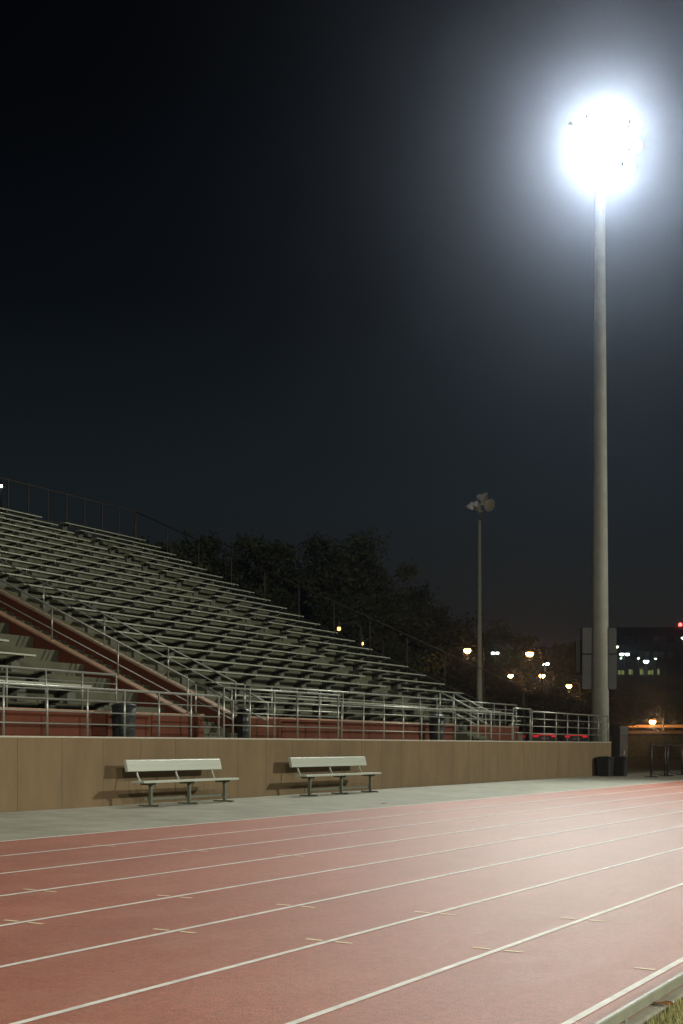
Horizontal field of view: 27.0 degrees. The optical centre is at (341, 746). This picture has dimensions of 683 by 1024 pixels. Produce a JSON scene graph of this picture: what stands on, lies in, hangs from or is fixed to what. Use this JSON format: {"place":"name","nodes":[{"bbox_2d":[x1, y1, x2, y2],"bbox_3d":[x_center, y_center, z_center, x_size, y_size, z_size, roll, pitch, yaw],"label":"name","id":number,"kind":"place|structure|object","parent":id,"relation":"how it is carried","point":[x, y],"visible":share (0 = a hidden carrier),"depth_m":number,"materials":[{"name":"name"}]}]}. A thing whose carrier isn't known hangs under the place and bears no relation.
{"place":"outdoors","nodes":[
{"label":"outdoors","id":0,"kind":"place"},
{"bbox_2d":[0,781,682,1023],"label":"running track","id":1,"kind":"structure","parent":0,"point":[561,975],"depth_m":11.80,"materials":[{"name":"red rubber"}]},
{"bbox_2d":[5,849,654,969],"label":"lane marks","id":2,"kind":"object","parent":1,"relation":"on","point":[321,940],"visible":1,"depth_m":10.90,"materials":[{"name":"white paint"}]},
{"bbox_2d":[0,781,682,1023],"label":"lane lines","id":3,"kind":"object","parent":1,"relation":"on","point":[615,996],"visible":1,"depth_m":11.58,"materials":[{"name":"white paint"}]},
{"bbox_2d":[0,770,682,840],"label":"concrete apron","id":4,"kind":"object","parent":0,"point":[69,821],"visible":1,"depth_m":28.10,"materials":[{"name":"grey concrete"}]},
{"bbox_2d":[123,758,238,806],"bbox_3d":[-3.164,0.696,28.445,0.600,0.904,3.442,0,0,27],"label":"team bench","id":5,"kind":"object","parent":4,"relation":"on","point":[136,766],"visible":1,"depth_m":28.40,"materials":[{"name":"metal"}]},
{"bbox_2d":[288,756,380,795],"bbox_3d":[-0.117,0.696,34.420,0.600,0.904,4.001,0,0,27],"label":"team bench","id":6,"kind":"object","parent":4,"relation":"on","point":[297,762],"visible":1,"depth_m":34.38,"materials":[{"name":"metal"}]},
{"bbox_2d":[595,756,614,775],"bbox_3d":[10.180,0.752,54.999,0.651,0.770,0.648,0,0,27],"label":"black bin","id":7,"kind":"object","parent":4,"relation":"on","point":[604,765],"visible":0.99,"depth_m":54.76,"materials":[{"name":"plastic"}]},
{"bbox_2d":[613,756,628,775],"bbox_3d":[10.841,0.760,55.599,0.651,0.770,0.648,0,0,27],"label":"black bin","id":8,"kind":"object","parent":4,"relation":"on","point":[620,765],"visible":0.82,"depth_m":55.33,"materials":[{"name":"plastic"}]},
{"bbox_2d":[645,741,670,776],"bbox_3d":[12.441,0.487,55.878,0.500,1.380,2.179,0,0,27],"label":"crowd barrier","id":9,"kind":"object","parent":4,"relation":"on","point":[664,772],"visible":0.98,"depth_m":55.69,"materials":[{"name":"black metal"}]},
{"bbox_2d":[666,742,682,775],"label":"crowd barrier","id":10,"kind":"object","parent":4,"relation":"on","point":[667,758],"visible":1,"depth_m":57.38,"materials":[{"name":"black metal"}]},
{"bbox_2d":[0,0,682,725],"label":"sky","id":11,"kind":"structure","parent":0,"point":[284,270],"materials":[{"name":"black"}]},
{"bbox_2d":[518,726,525,740],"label":"parked car","id":12,"kind":"object","parent":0,"point":[520,730],"visible":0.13,"depth_m":99.36,"materials":[{"name":"grey paint"}]},
{"bbox_2d":[525,727,557,740],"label":"parked car","id":13,"kind":"object","parent":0,"point":[550,735],"visible":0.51,"depth_m":96.86,"materials":[{"name":"red paint"}]},
{"bbox_2d":[557,727,587,741],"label":"parked car","id":14,"kind":"object","parent":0,"point":[574,738],"visible":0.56,"depth_m":100.90,"materials":[{"name":"grey paint"}]},
{"bbox_2d":[568,113,641,741],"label":"floodlight tower","id":15,"kind":"structure","parent":0,"point":[596,669],"depth_m":59.26,"materials":[{"name":"metal"}]},
{"bbox_2d":[609,736,682,758],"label":"embankment","id":16,"kind":"structure","parent":0,"point":[638,747],"depth_m":136.79,"materials":[{"name":"brown plant"}]},
{"bbox_2d":[628,759,682,1023],"bbox_3d":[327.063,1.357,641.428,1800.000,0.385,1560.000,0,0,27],"label":"ground","id":17,"kind":"structure","parent":0,"point":[638,765],"depth_m":83.56,"materials":[{"name":"green plant"}]},
{"bbox_2d":[0,482,2,507],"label":"parking lamp","id":18,"kind":"object","parent":17,"relation":"on","point":[1,484],"visible":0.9,"depth_m":89.94,"materials":[{"name":"white metal"}]},
{"bbox_2d":[126,530,184,567],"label":"broadleaf tree","id":19,"kind":"object","parent":17,"relation":"on","point":[162,549],"visible":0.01,"depth_m":89.61,"materials":[{"name":"green plant"}]},
{"bbox_2d":[165,528,281,611],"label":"broadleaf tree","id":20,"kind":"object","parent":17,"relation":"on","point":[189,553],"visible":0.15,"depth_m":89.77,"materials":[{"name":"green plant"}]},
{"bbox_2d":[189,543,272,595],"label":"broadleaf tree","id":21,"kind":"object","parent":17,"relation":"on","point":[223,560],"visible":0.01,"depth_m":97.25,"materials":[{"name":"green plant"}]},
{"bbox_2d":[226,536,309,625],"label":"broadleaf tree","id":22,"kind":"object","parent":17,"relation":"on","point":[251,575],"visible":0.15,"depth_m":96.25,"materials":[{"name":"green plant"}]},
{"bbox_2d":[0,736,611,812],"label":"retaining wall","id":23,"kind":"structure","parent":17,"relation":"on","point":[48,772],"depth_m":31.84,"materials":[{"name":"beige paint"}]},
{"bbox_2d":[0,682,608,741],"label":"wall railing","id":24,"kind":"object","parent":23,"relation":"on","point":[124,702],"depth_m":32.33,"materials":[{"name":"grey metal"}]},
{"bbox_2d":[242,525,403,660],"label":"broadleaf tree","id":25,"kind":"object","parent":17,"relation":"on","point":[386,638],"visible":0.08,"depth_m":93.60,"materials":[{"name":"green plant"}]},
{"bbox_2d":[247,531,422,657],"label":"broadleaf tree","id":26,"kind":"object","parent":17,"relation":"on","point":[340,576],"visible":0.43,"depth_m":91.16,"materials":[{"name":"green plant"}]},
{"bbox_2d":[303,591,381,660],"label":"broadleaf tree","id":27,"kind":"object","parent":17,"relation":"on","point":[350,631],"visible":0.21,"depth_m":83.26,"materials":[{"name":"green plant"}]},
{"bbox_2d":[337,621,361,649],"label":"street lamp","id":28,"kind":"object","parent":17,"relation":"on","point":[339,623],"visible":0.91,"depth_m":71.95,"materials":[{"name":"grey metal"}]},
{"bbox_2d":[362,636,383,662],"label":"street lamp","id":29,"kind":"object","parent":17,"relation":"on","point":[363,637],"visible":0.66,"depth_m":75.94,"materials":[{"name":"grey metal"}]},
{"bbox_2d":[370,639,426,680],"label":"broadleaf tree","id":30,"kind":"object","parent":17,"relation":"on","point":[399,656],"visible":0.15,"depth_m":88.52,"materials":[{"name":"green plant"}]},
{"bbox_2d":[357,559,453,682],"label":"broadleaf tree","id":31,"kind":"object","parent":17,"relation":"on","point":[389,594],"visible":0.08,"depth_m":94.47,"materials":[{"name":"green plant"}]},
{"bbox_2d":[417,672,448,693],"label":"shrub","id":32,"kind":"object","parent":17,"relation":"on","point":[425,678],"visible":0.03,"depth_m":81.98,"materials":[{"name":"green plant"}]},
{"bbox_2d":[379,580,488,700],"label":"broadleaf tree","id":33,"kind":"object","parent":17,"relation":"on","point":[437,630],"visible":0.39,"depth_m":98.39,"materials":[{"name":"green plant"}]},
{"bbox_2d":[411,602,473,689],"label":"broadleaf tree","id":34,"kind":"object","parent":17,"relation":"on","point":[435,611],"visible":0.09,"depth_m":102.35,"materials":[{"name":"green plant"}]},
{"bbox_2d":[424,681,525,721],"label":"shrub","id":35,"kind":"object","parent":17,"relation":"on","point":[466,686],"visible":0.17,"depth_m":82.59,"materials":[{"name":"green plant"}]},
{"bbox_2d":[464,644,485,697],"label":"street lamp","id":36,"kind":"object","parent":17,"relation":"on","point":[467,648],"visible":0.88,"depth_m":91.93,"materials":[{"name":"grey metal"}]},
{"bbox_2d":[466,493,494,709],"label":"light pole","id":37,"kind":"object","parent":17,"relation":"on","point":[488,505],"visible":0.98,"depth_m":79.91,"materials":[{"name":"metal"}]},
{"bbox_2d":[455,618,514,705],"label":"broadleaf tree","id":38,"kind":"object","parent":17,"relation":"on","point":[497,688],"visible":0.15,"depth_m":110.67,"materials":[{"name":"green plant"}]},
{"bbox_2d":[491,650,498,685],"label":"parking lamp","id":39,"kind":"object","parent":17,"relation":"on","point":[496,651],"visible":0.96,"depth_m":144.91,"materials":[{"name":"metal"}]},
{"bbox_2d":[508,671,522,726],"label":"street lamp","id":40,"kind":"object","parent":17,"relation":"on","point":[510,674],"visible":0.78,"depth_m":134.94,"materials":[{"name":"grey metal"}]},
{"bbox_2d":[463,629,569,722],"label":"broadleaf tree","id":41,"kind":"object","parent":17,"relation":"on","point":[518,657],"visible":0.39,"depth_m":146.85,"materials":[{"name":"green plant"}]},
{"bbox_2d":[486,680,552,727],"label":"shrub","id":42,"kind":"object","parent":17,"relation":"on","point":[537,697],"visible":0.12,"depth_m":123.75,"materials":[{"name":"green plant"}]},
{"bbox_2d":[490,689,560,734],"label":"shrub","id":43,"kind":"object","parent":17,"relation":"on","point":[518,693],"visible":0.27,"depth_m":119.53,"materials":[{"name":"green plant"}]},
{"bbox_2d":[526,649,542,710],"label":"street lamp","id":44,"kind":"object","parent":17,"relation":"on","point":[529,652],"visible":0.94,"depth_m":129.93,"materials":[{"name":"brown metal"}]},
{"bbox_2d":[543,661,548,709],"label":"parking lamp","id":45,"kind":"object","parent":17,"relation":"on","point":[544,679],"visible":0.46,"depth_m":149.94,"materials":[{"name":"metal"}]},
{"bbox_2d":[539,672,553,714],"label":"street lamp","id":46,"kind":"object","parent":17,"relation":"on","point":[544,676],"visible":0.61,"depth_m":134.93,"materials":[{"name":"brown metal"}]},
{"bbox_2d":[514,640,609,720],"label":"broadleaf tree","id":47,"kind":"object","parent":17,"relation":"on","point":[562,668],"visible":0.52,"depth_m":155.79,"materials":[{"name":"green plant"}]},
{"bbox_2d":[533,686,590,733],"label":"shrub","id":48,"kind":"object","parent":17,"relation":"on","point":[556,699],"visible":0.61,"depth_m":122.90,"materials":[{"name":"green plant"}]},
{"bbox_2d":[566,682,580,701],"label":"street lamp","id":49,"kind":"object","parent":17,"relation":"on","point":[568,684],"visible":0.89,"depth_m":139.93,"materials":[{"name":"brown metal"}]},
{"bbox_2d":[565,654,590,724],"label":"broadleaf tree","id":50,"kind":"object","parent":17,"relation":"on","point":[577,677],"visible":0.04,"depth_m":164.07,"materials":[{"name":"green plant"}]},
{"bbox_2d":[557,694,640,741],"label":"shrub","id":51,"kind":"object","parent":17,"relation":"on","point":[614,712],"visible":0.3,"depth_m":124.86,"materials":[{"name":"green plant"}]},
{"bbox_2d":[616,645,617,695],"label":"parking lamp","id":52,"kind":"object","parent":17,"relation":"on","point":[616,667],"visible":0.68,"depth_m":239.95,"materials":[{"name":"grey metal"}]},
{"bbox_2d":[611,726,627,772],"bbox_3d":[12.336,0.128,62.979,0.540,2.075,0.612,0,0,-36],"label":"utility cabinet","id":53,"kind":"object","parent":17,"relation":"on","point":[619,734],"visible":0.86,"depth_m":62.82,"materials":[{"name":"grey metal"}]},
{"bbox_2d":[619,652,628,691],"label":"parking lamp","id":54,"kind":"object","parent":17,"relation":"on","point":[624,654],"visible":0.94,"depth_m":239.93,"materials":[{"name":"metal"}]},
{"bbox_2d":[588,627,682,740],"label":"office block","id":55,"kind":"structure","parent":17,"relation":"on","point":[663,645],"depth_m":330.00,"materials":[{"name":"brown concrete"}]},
{"bbox_2d":[618,670,623,674],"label":"lit window","id":56,"kind":"structure","parent":55,"relation":"in","point":[620,672],"depth_m":329.82,"materials":[{"name":"green"}]},
{"bbox_2d":[623,684,634,689],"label":"window","id":57,"kind":"structure","parent":55,"relation":"in","point":[626,685],"depth_m":329.98,"materials":[{"name":"black glass"}]},
{"bbox_2d":[623,668,634,674],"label":"window","id":58,"kind":"structure","parent":55,"relation":"in","point":[626,669],"depth_m":329.98,"materials":[{"name":"black glass"}]},
{"bbox_2d":[623,652,634,658],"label":"window","id":59,"kind":"structure","parent":55,"relation":"in","point":[631,655],"depth_m":329.98,"materials":[{"name":"black glass"}]},
{"bbox_2d":[623,636,634,642],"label":"window","id":60,"kind":"structure","parent":55,"relation":"in","point":[626,639],"depth_m":329.98,"materials":[{"name":"black glass"}]},
{"bbox_2d":[638,652,649,658],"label":"window","id":61,"kind":"structure","parent":55,"relation":"in","point":[643,655],"depth_m":329.98,"materials":[{"name":"black glass"}]},
{"bbox_2d":[638,636,649,642],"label":"window","id":62,"kind":"structure","parent":55,"relation":"in","point":[641,639],"depth_m":329.98,"materials":[{"name":"black glass"}]},
{"bbox_2d":[639,684,649,690],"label":"window","id":63,"kind":"structure","parent":55,"relation":"in","point":[642,687],"depth_m":329.98,"materials":[{"name":"black glass"}]},
{"bbox_2d":[639,668,649,674],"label":"window","id":64,"kind":"structure","parent":55,"relation":"in","point":[644,669],"depth_m":329.98,"materials":[{"name":"black glass"}]},
{"bbox_2d":[653,684,663,690],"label":"window","id":65,"kind":"structure","parent":55,"relation":"in","point":[659,687],"depth_m":329.98,"materials":[{"name":"black glass"}]},
{"bbox_2d":[653,668,663,674],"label":"window","id":66,"kind":"structure","parent":55,"relation":"in","point":[661,669],"depth_m":329.98,"materials":[{"name":"black glass"}]},
{"bbox_2d":[653,652,663,658],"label":"window","id":67,"kind":"structure","parent":55,"relation":"in","point":[660,655],"depth_m":329.98,"materials":[{"name":"black glass"}]},
{"bbox_2d":[653,636,663,642],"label":"window","id":68,"kind":"structure","parent":55,"relation":"in","point":[656,639],"depth_m":329.98,"materials":[{"name":"black glass"}]},
{"bbox_2d":[654,700,663,706],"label":"window","id":69,"kind":"structure","parent":55,"relation":"in","point":[659,701],"depth_m":329.98,"materials":[{"name":"black glass"}]},
{"bbox_2d":[667,684,678,690],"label":"window","id":70,"kind":"structure","parent":55,"relation":"in","point":[670,687],"depth_m":329.98,"materials":[{"name":"black glass"}]},
{"bbox_2d":[667,668,678,674],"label":"window","id":71,"kind":"structure","parent":55,"relation":"in","point":[670,671],"depth_m":329.98,"materials":[{"name":"black glass"}]},
{"bbox_2d":[667,652,678,658],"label":"window","id":72,"kind":"structure","parent":55,"relation":"in","point":[670,655],"depth_m":329.98,"materials":[{"name":"black glass"}]},
{"bbox_2d":[667,636,678,642],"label":"window","id":73,"kind":"structure","parent":55,"relation":"in","point":[670,639],"depth_m":329.98,"materials":[{"name":"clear glass"}]},
{"bbox_2d":[609,686,662,735],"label":"broadleaf tree","id":74,"kind":"object","parent":17,"relation":"on","point":[645,707],"visible":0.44,"depth_m":179.12,"materials":[{"name":"green plant"}]},
{"bbox_2d":[637,657,639,735],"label":"parking lamp","id":75,"kind":"object","parent":17,"relation":"on","point":[638,658],"visible":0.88,"depth_m":249.93,"materials":[{"name":"grey metal"}]},
{"bbox_2d":[643,659,648,735],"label":"parking lamp","id":76,"kind":"object","parent":17,"relation":"on","point":[646,661],"visible":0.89,"depth_m":239.95,"materials":[{"name":"grey metal"}]},
{"bbox_2d":[621,985,682,1023],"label":"kerb strip","id":77,"kind":"object","parent":17,"relation":"on","point":[645,1014],"depth_m":8.04,"materials":[{"name":"concrete"}]},
{"bbox_2d":[594,972,682,1023],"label":"track kerb","id":78,"kind":"structure","parent":77,"relation":"on","point":[624,1013],"depth_m":7.95,"materials":[{"name":"metal"}]},
{"bbox_2d":[654,1000,676,1005],"bbox_3d":[1.856,1.467,8.146,0.165,0.021,0.078,0,0,27],"label":"dead leaf","id":79,"kind":"object","parent":77,"relation":"on","point":[665,1002],"visible":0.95,"depth_m":8.15,"materials":[{"name":"brown plant"}]},
{"bbox_2d":[654,657,656,729],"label":"parking lamp","id":80,"kind":"object","parent":17,"relation":"on","point":[655,658],"visible":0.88,"depth_m":249.93,"materials":[{"name":"grey metal"}]},
{"bbox_2d":[649,717,663,735],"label":"street lamp","id":81,"kind":"object","parent":17,"relation":"on","point":[652,720],"visible":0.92,"depth_m":143.84,"materials":[{"name":"grey metal"}]},
{"bbox_2d":[647,694,682,735],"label":"broadleaf tree","id":82,"kind":"object","parent":17,"relation":"on","point":[667,713],"visible":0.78,"depth_m":188.06,"materials":[{"name":"green plant"}]},
{"bbox_2d":[681,636,682,717],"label":"parking lamp","id":83,"kind":"object","parent":17,"relation":"on","point":[682,669],"visible":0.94,"depth_m":249.97,"materials":[{"name":"grey metal"}]},
{"bbox_2d":[643,994,682,1023],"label":"grass","id":84,"kind":"structure","parent":0,"point":[661,1019],"depth_m":7.86,"materials":[{"name":"plant"}]},
{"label":"walkway","id":85,"kind":"structure","parent":0,"visible":0},
{"bbox_2d":[111,703,136,736],"bbox_3d":[-4.494,-0.521,29.380,0.529,0.782,0.529,0,0,27],"label":"trash barrel","id":86,"kind":"object","parent":85,"relation":"on","point":[117,731],"visible":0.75,"depth_m":29.18,"materials":[{"name":"grey plastic"}]},
{"bbox_2d":[195,681,233,737],"bbox_3d":[-2.918,-0.852,32.582,1.047,1.324,0.050,0,0,27],"label":"stair handrail","id":87,"kind":"object","parent":85,"relation":"on","point":[210,689],"visible":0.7,"depth_m":32.56,"materials":[{"name":"grey metal"}]},
{"bbox_2d":[237,708,248,737],"bbox_3d":[-2.328,-0.521,33.740,0.324,0.782,0.324,0,0,27],"label":"trash barrel","id":88,"kind":"object","parent":85,"relation":"on","point":[242,731],"visible":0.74,"depth_m":33.61,"materials":[{"name":"black plastic"}]},
{"bbox_2d":[231,684,268,737],"bbox_3d":[-2.200,-0.852,33.990,1.047,1.324,0.050,0,0,27],"label":"stair handrail","id":89,"kind":"object","parent":85,"relation":"on","point":[260,699],"visible":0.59,"depth_m":33.84,"materials":[{"name":"grey metal"}]},
{"bbox_2d":[0,508,522,740],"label":"grandstand","id":90,"kind":"object","parent":85,"relation":"on","point":[240,639],"visible":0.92,"depth_m":42.60,"materials":[{"name":"metal"}]},
{"bbox_2d":[0,665,116,709],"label":"fascia railing","id":91,"kind":"object","parent":90,"relation":"on","point":[6,676],"visible":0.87,"depth_m":28.09,"materials":[{"name":"grey metal"}]},
{"bbox_2d":[0,477,135,541],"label":"back fence","id":92,"kind":"object","parent":90,"relation":"on","point":[48,490],"visible":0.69,"depth_m":56.27,"materials":[{"name":"grey metal"}]},
{"bbox_2d":[0,579,188,712],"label":"parapet railing","id":93,"kind":"object","parent":90,"relation":"on","point":[118,643],"visible":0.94,"depth_m":33.70,"materials":[{"name":"grey metal"}]},
{"bbox_2d":[0,559,235,714],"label":"parapet railing","id":94,"kind":"object","parent":90,"relation":"on","point":[167,656],"visible":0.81,"depth_m":35.92,"materials":[{"name":"grey metal"}]},
{"bbox_2d":[136,512,523,737],"bbox_3d":[-1.003,-5.163,56.558,17.412,9.685,0.042,0,0,27],"label":"end fence","id":95,"kind":"object","parent":90,"relation":"attached to","point":[352,610],"visible":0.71,"depth_m":55.80,"materials":[{"name":"grey metal"}]},
{"bbox_2d":[244,684,452,723],"bbox_3d":[0.635,-1.137,40.496,0.048,0.789,13.212,0,0,27],"label":"fascia railing","id":96,"kind":"object","parent":90,"relation":"on","point":[363,700],"visible":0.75,"depth_m":39.30,"materials":[{"name":"grey metal"}]},
{"bbox_2d":[439,691,478,738],"bbox_3d":[3.829,-1.032,46.440,1.381,1.585,0.054,0,0,27],"label":"stair handrail","id":97,"kind":"object","parent":90,"relation":"on","point":[440,693],"visible":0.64,"depth_m":46.37,"materials":[{"name":"metal"}]},
{"bbox_2d":[453,693,491,738],"bbox_3d":[4.364,-1.032,47.492,1.381,1.585,0.054,0,0,27],"label":"stair handrail","id":98,"kind":"object","parent":90,"relation":"on","point":[473,716],"visible":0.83,"depth_m":47.40,"materials":[{"name":"metal"}]},
{"bbox_2d":[469,701,516,725],"bbox_3d":[5.329,-1.137,49.703,0.048,0.789,4.542,0,0,27],"label":"fascia railing","id":99,"kind":"object","parent":90,"relation":"on","point":[493,714],"visible":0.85,"depth_m":49.69,"materials":[{"name":"grey metal"}]},
{"bbox_2d":[429,714,444,739],"bbox_3d":[2.950,-0.571,43.979,0.529,0.882,0.529,0,0,27],"label":"trash barrel","id":100,"kind":"object","parent":85,"relation":"on","point":[433,728],"visible":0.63,"depth_m":43.78,"materials":[{"name":"black plastic"}]},
{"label":"road","id":101,"kind":"structure","parent":0,"visible":0},
{"bbox_2d":[628,725,682,735],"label":"guard rail","id":102,"kind":"object","parent":101,"relation":"on","point":[659,726],"visible":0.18,"depth_m":148.98,"materials":[{"name":"orange metal"}]},
{"bbox_2d":[628,731,682,735],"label":"guard rail","id":103,"kind":"object","parent":101,"relation":"on","point":[655,732],"visible":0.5,"depth_m":139.98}
]}

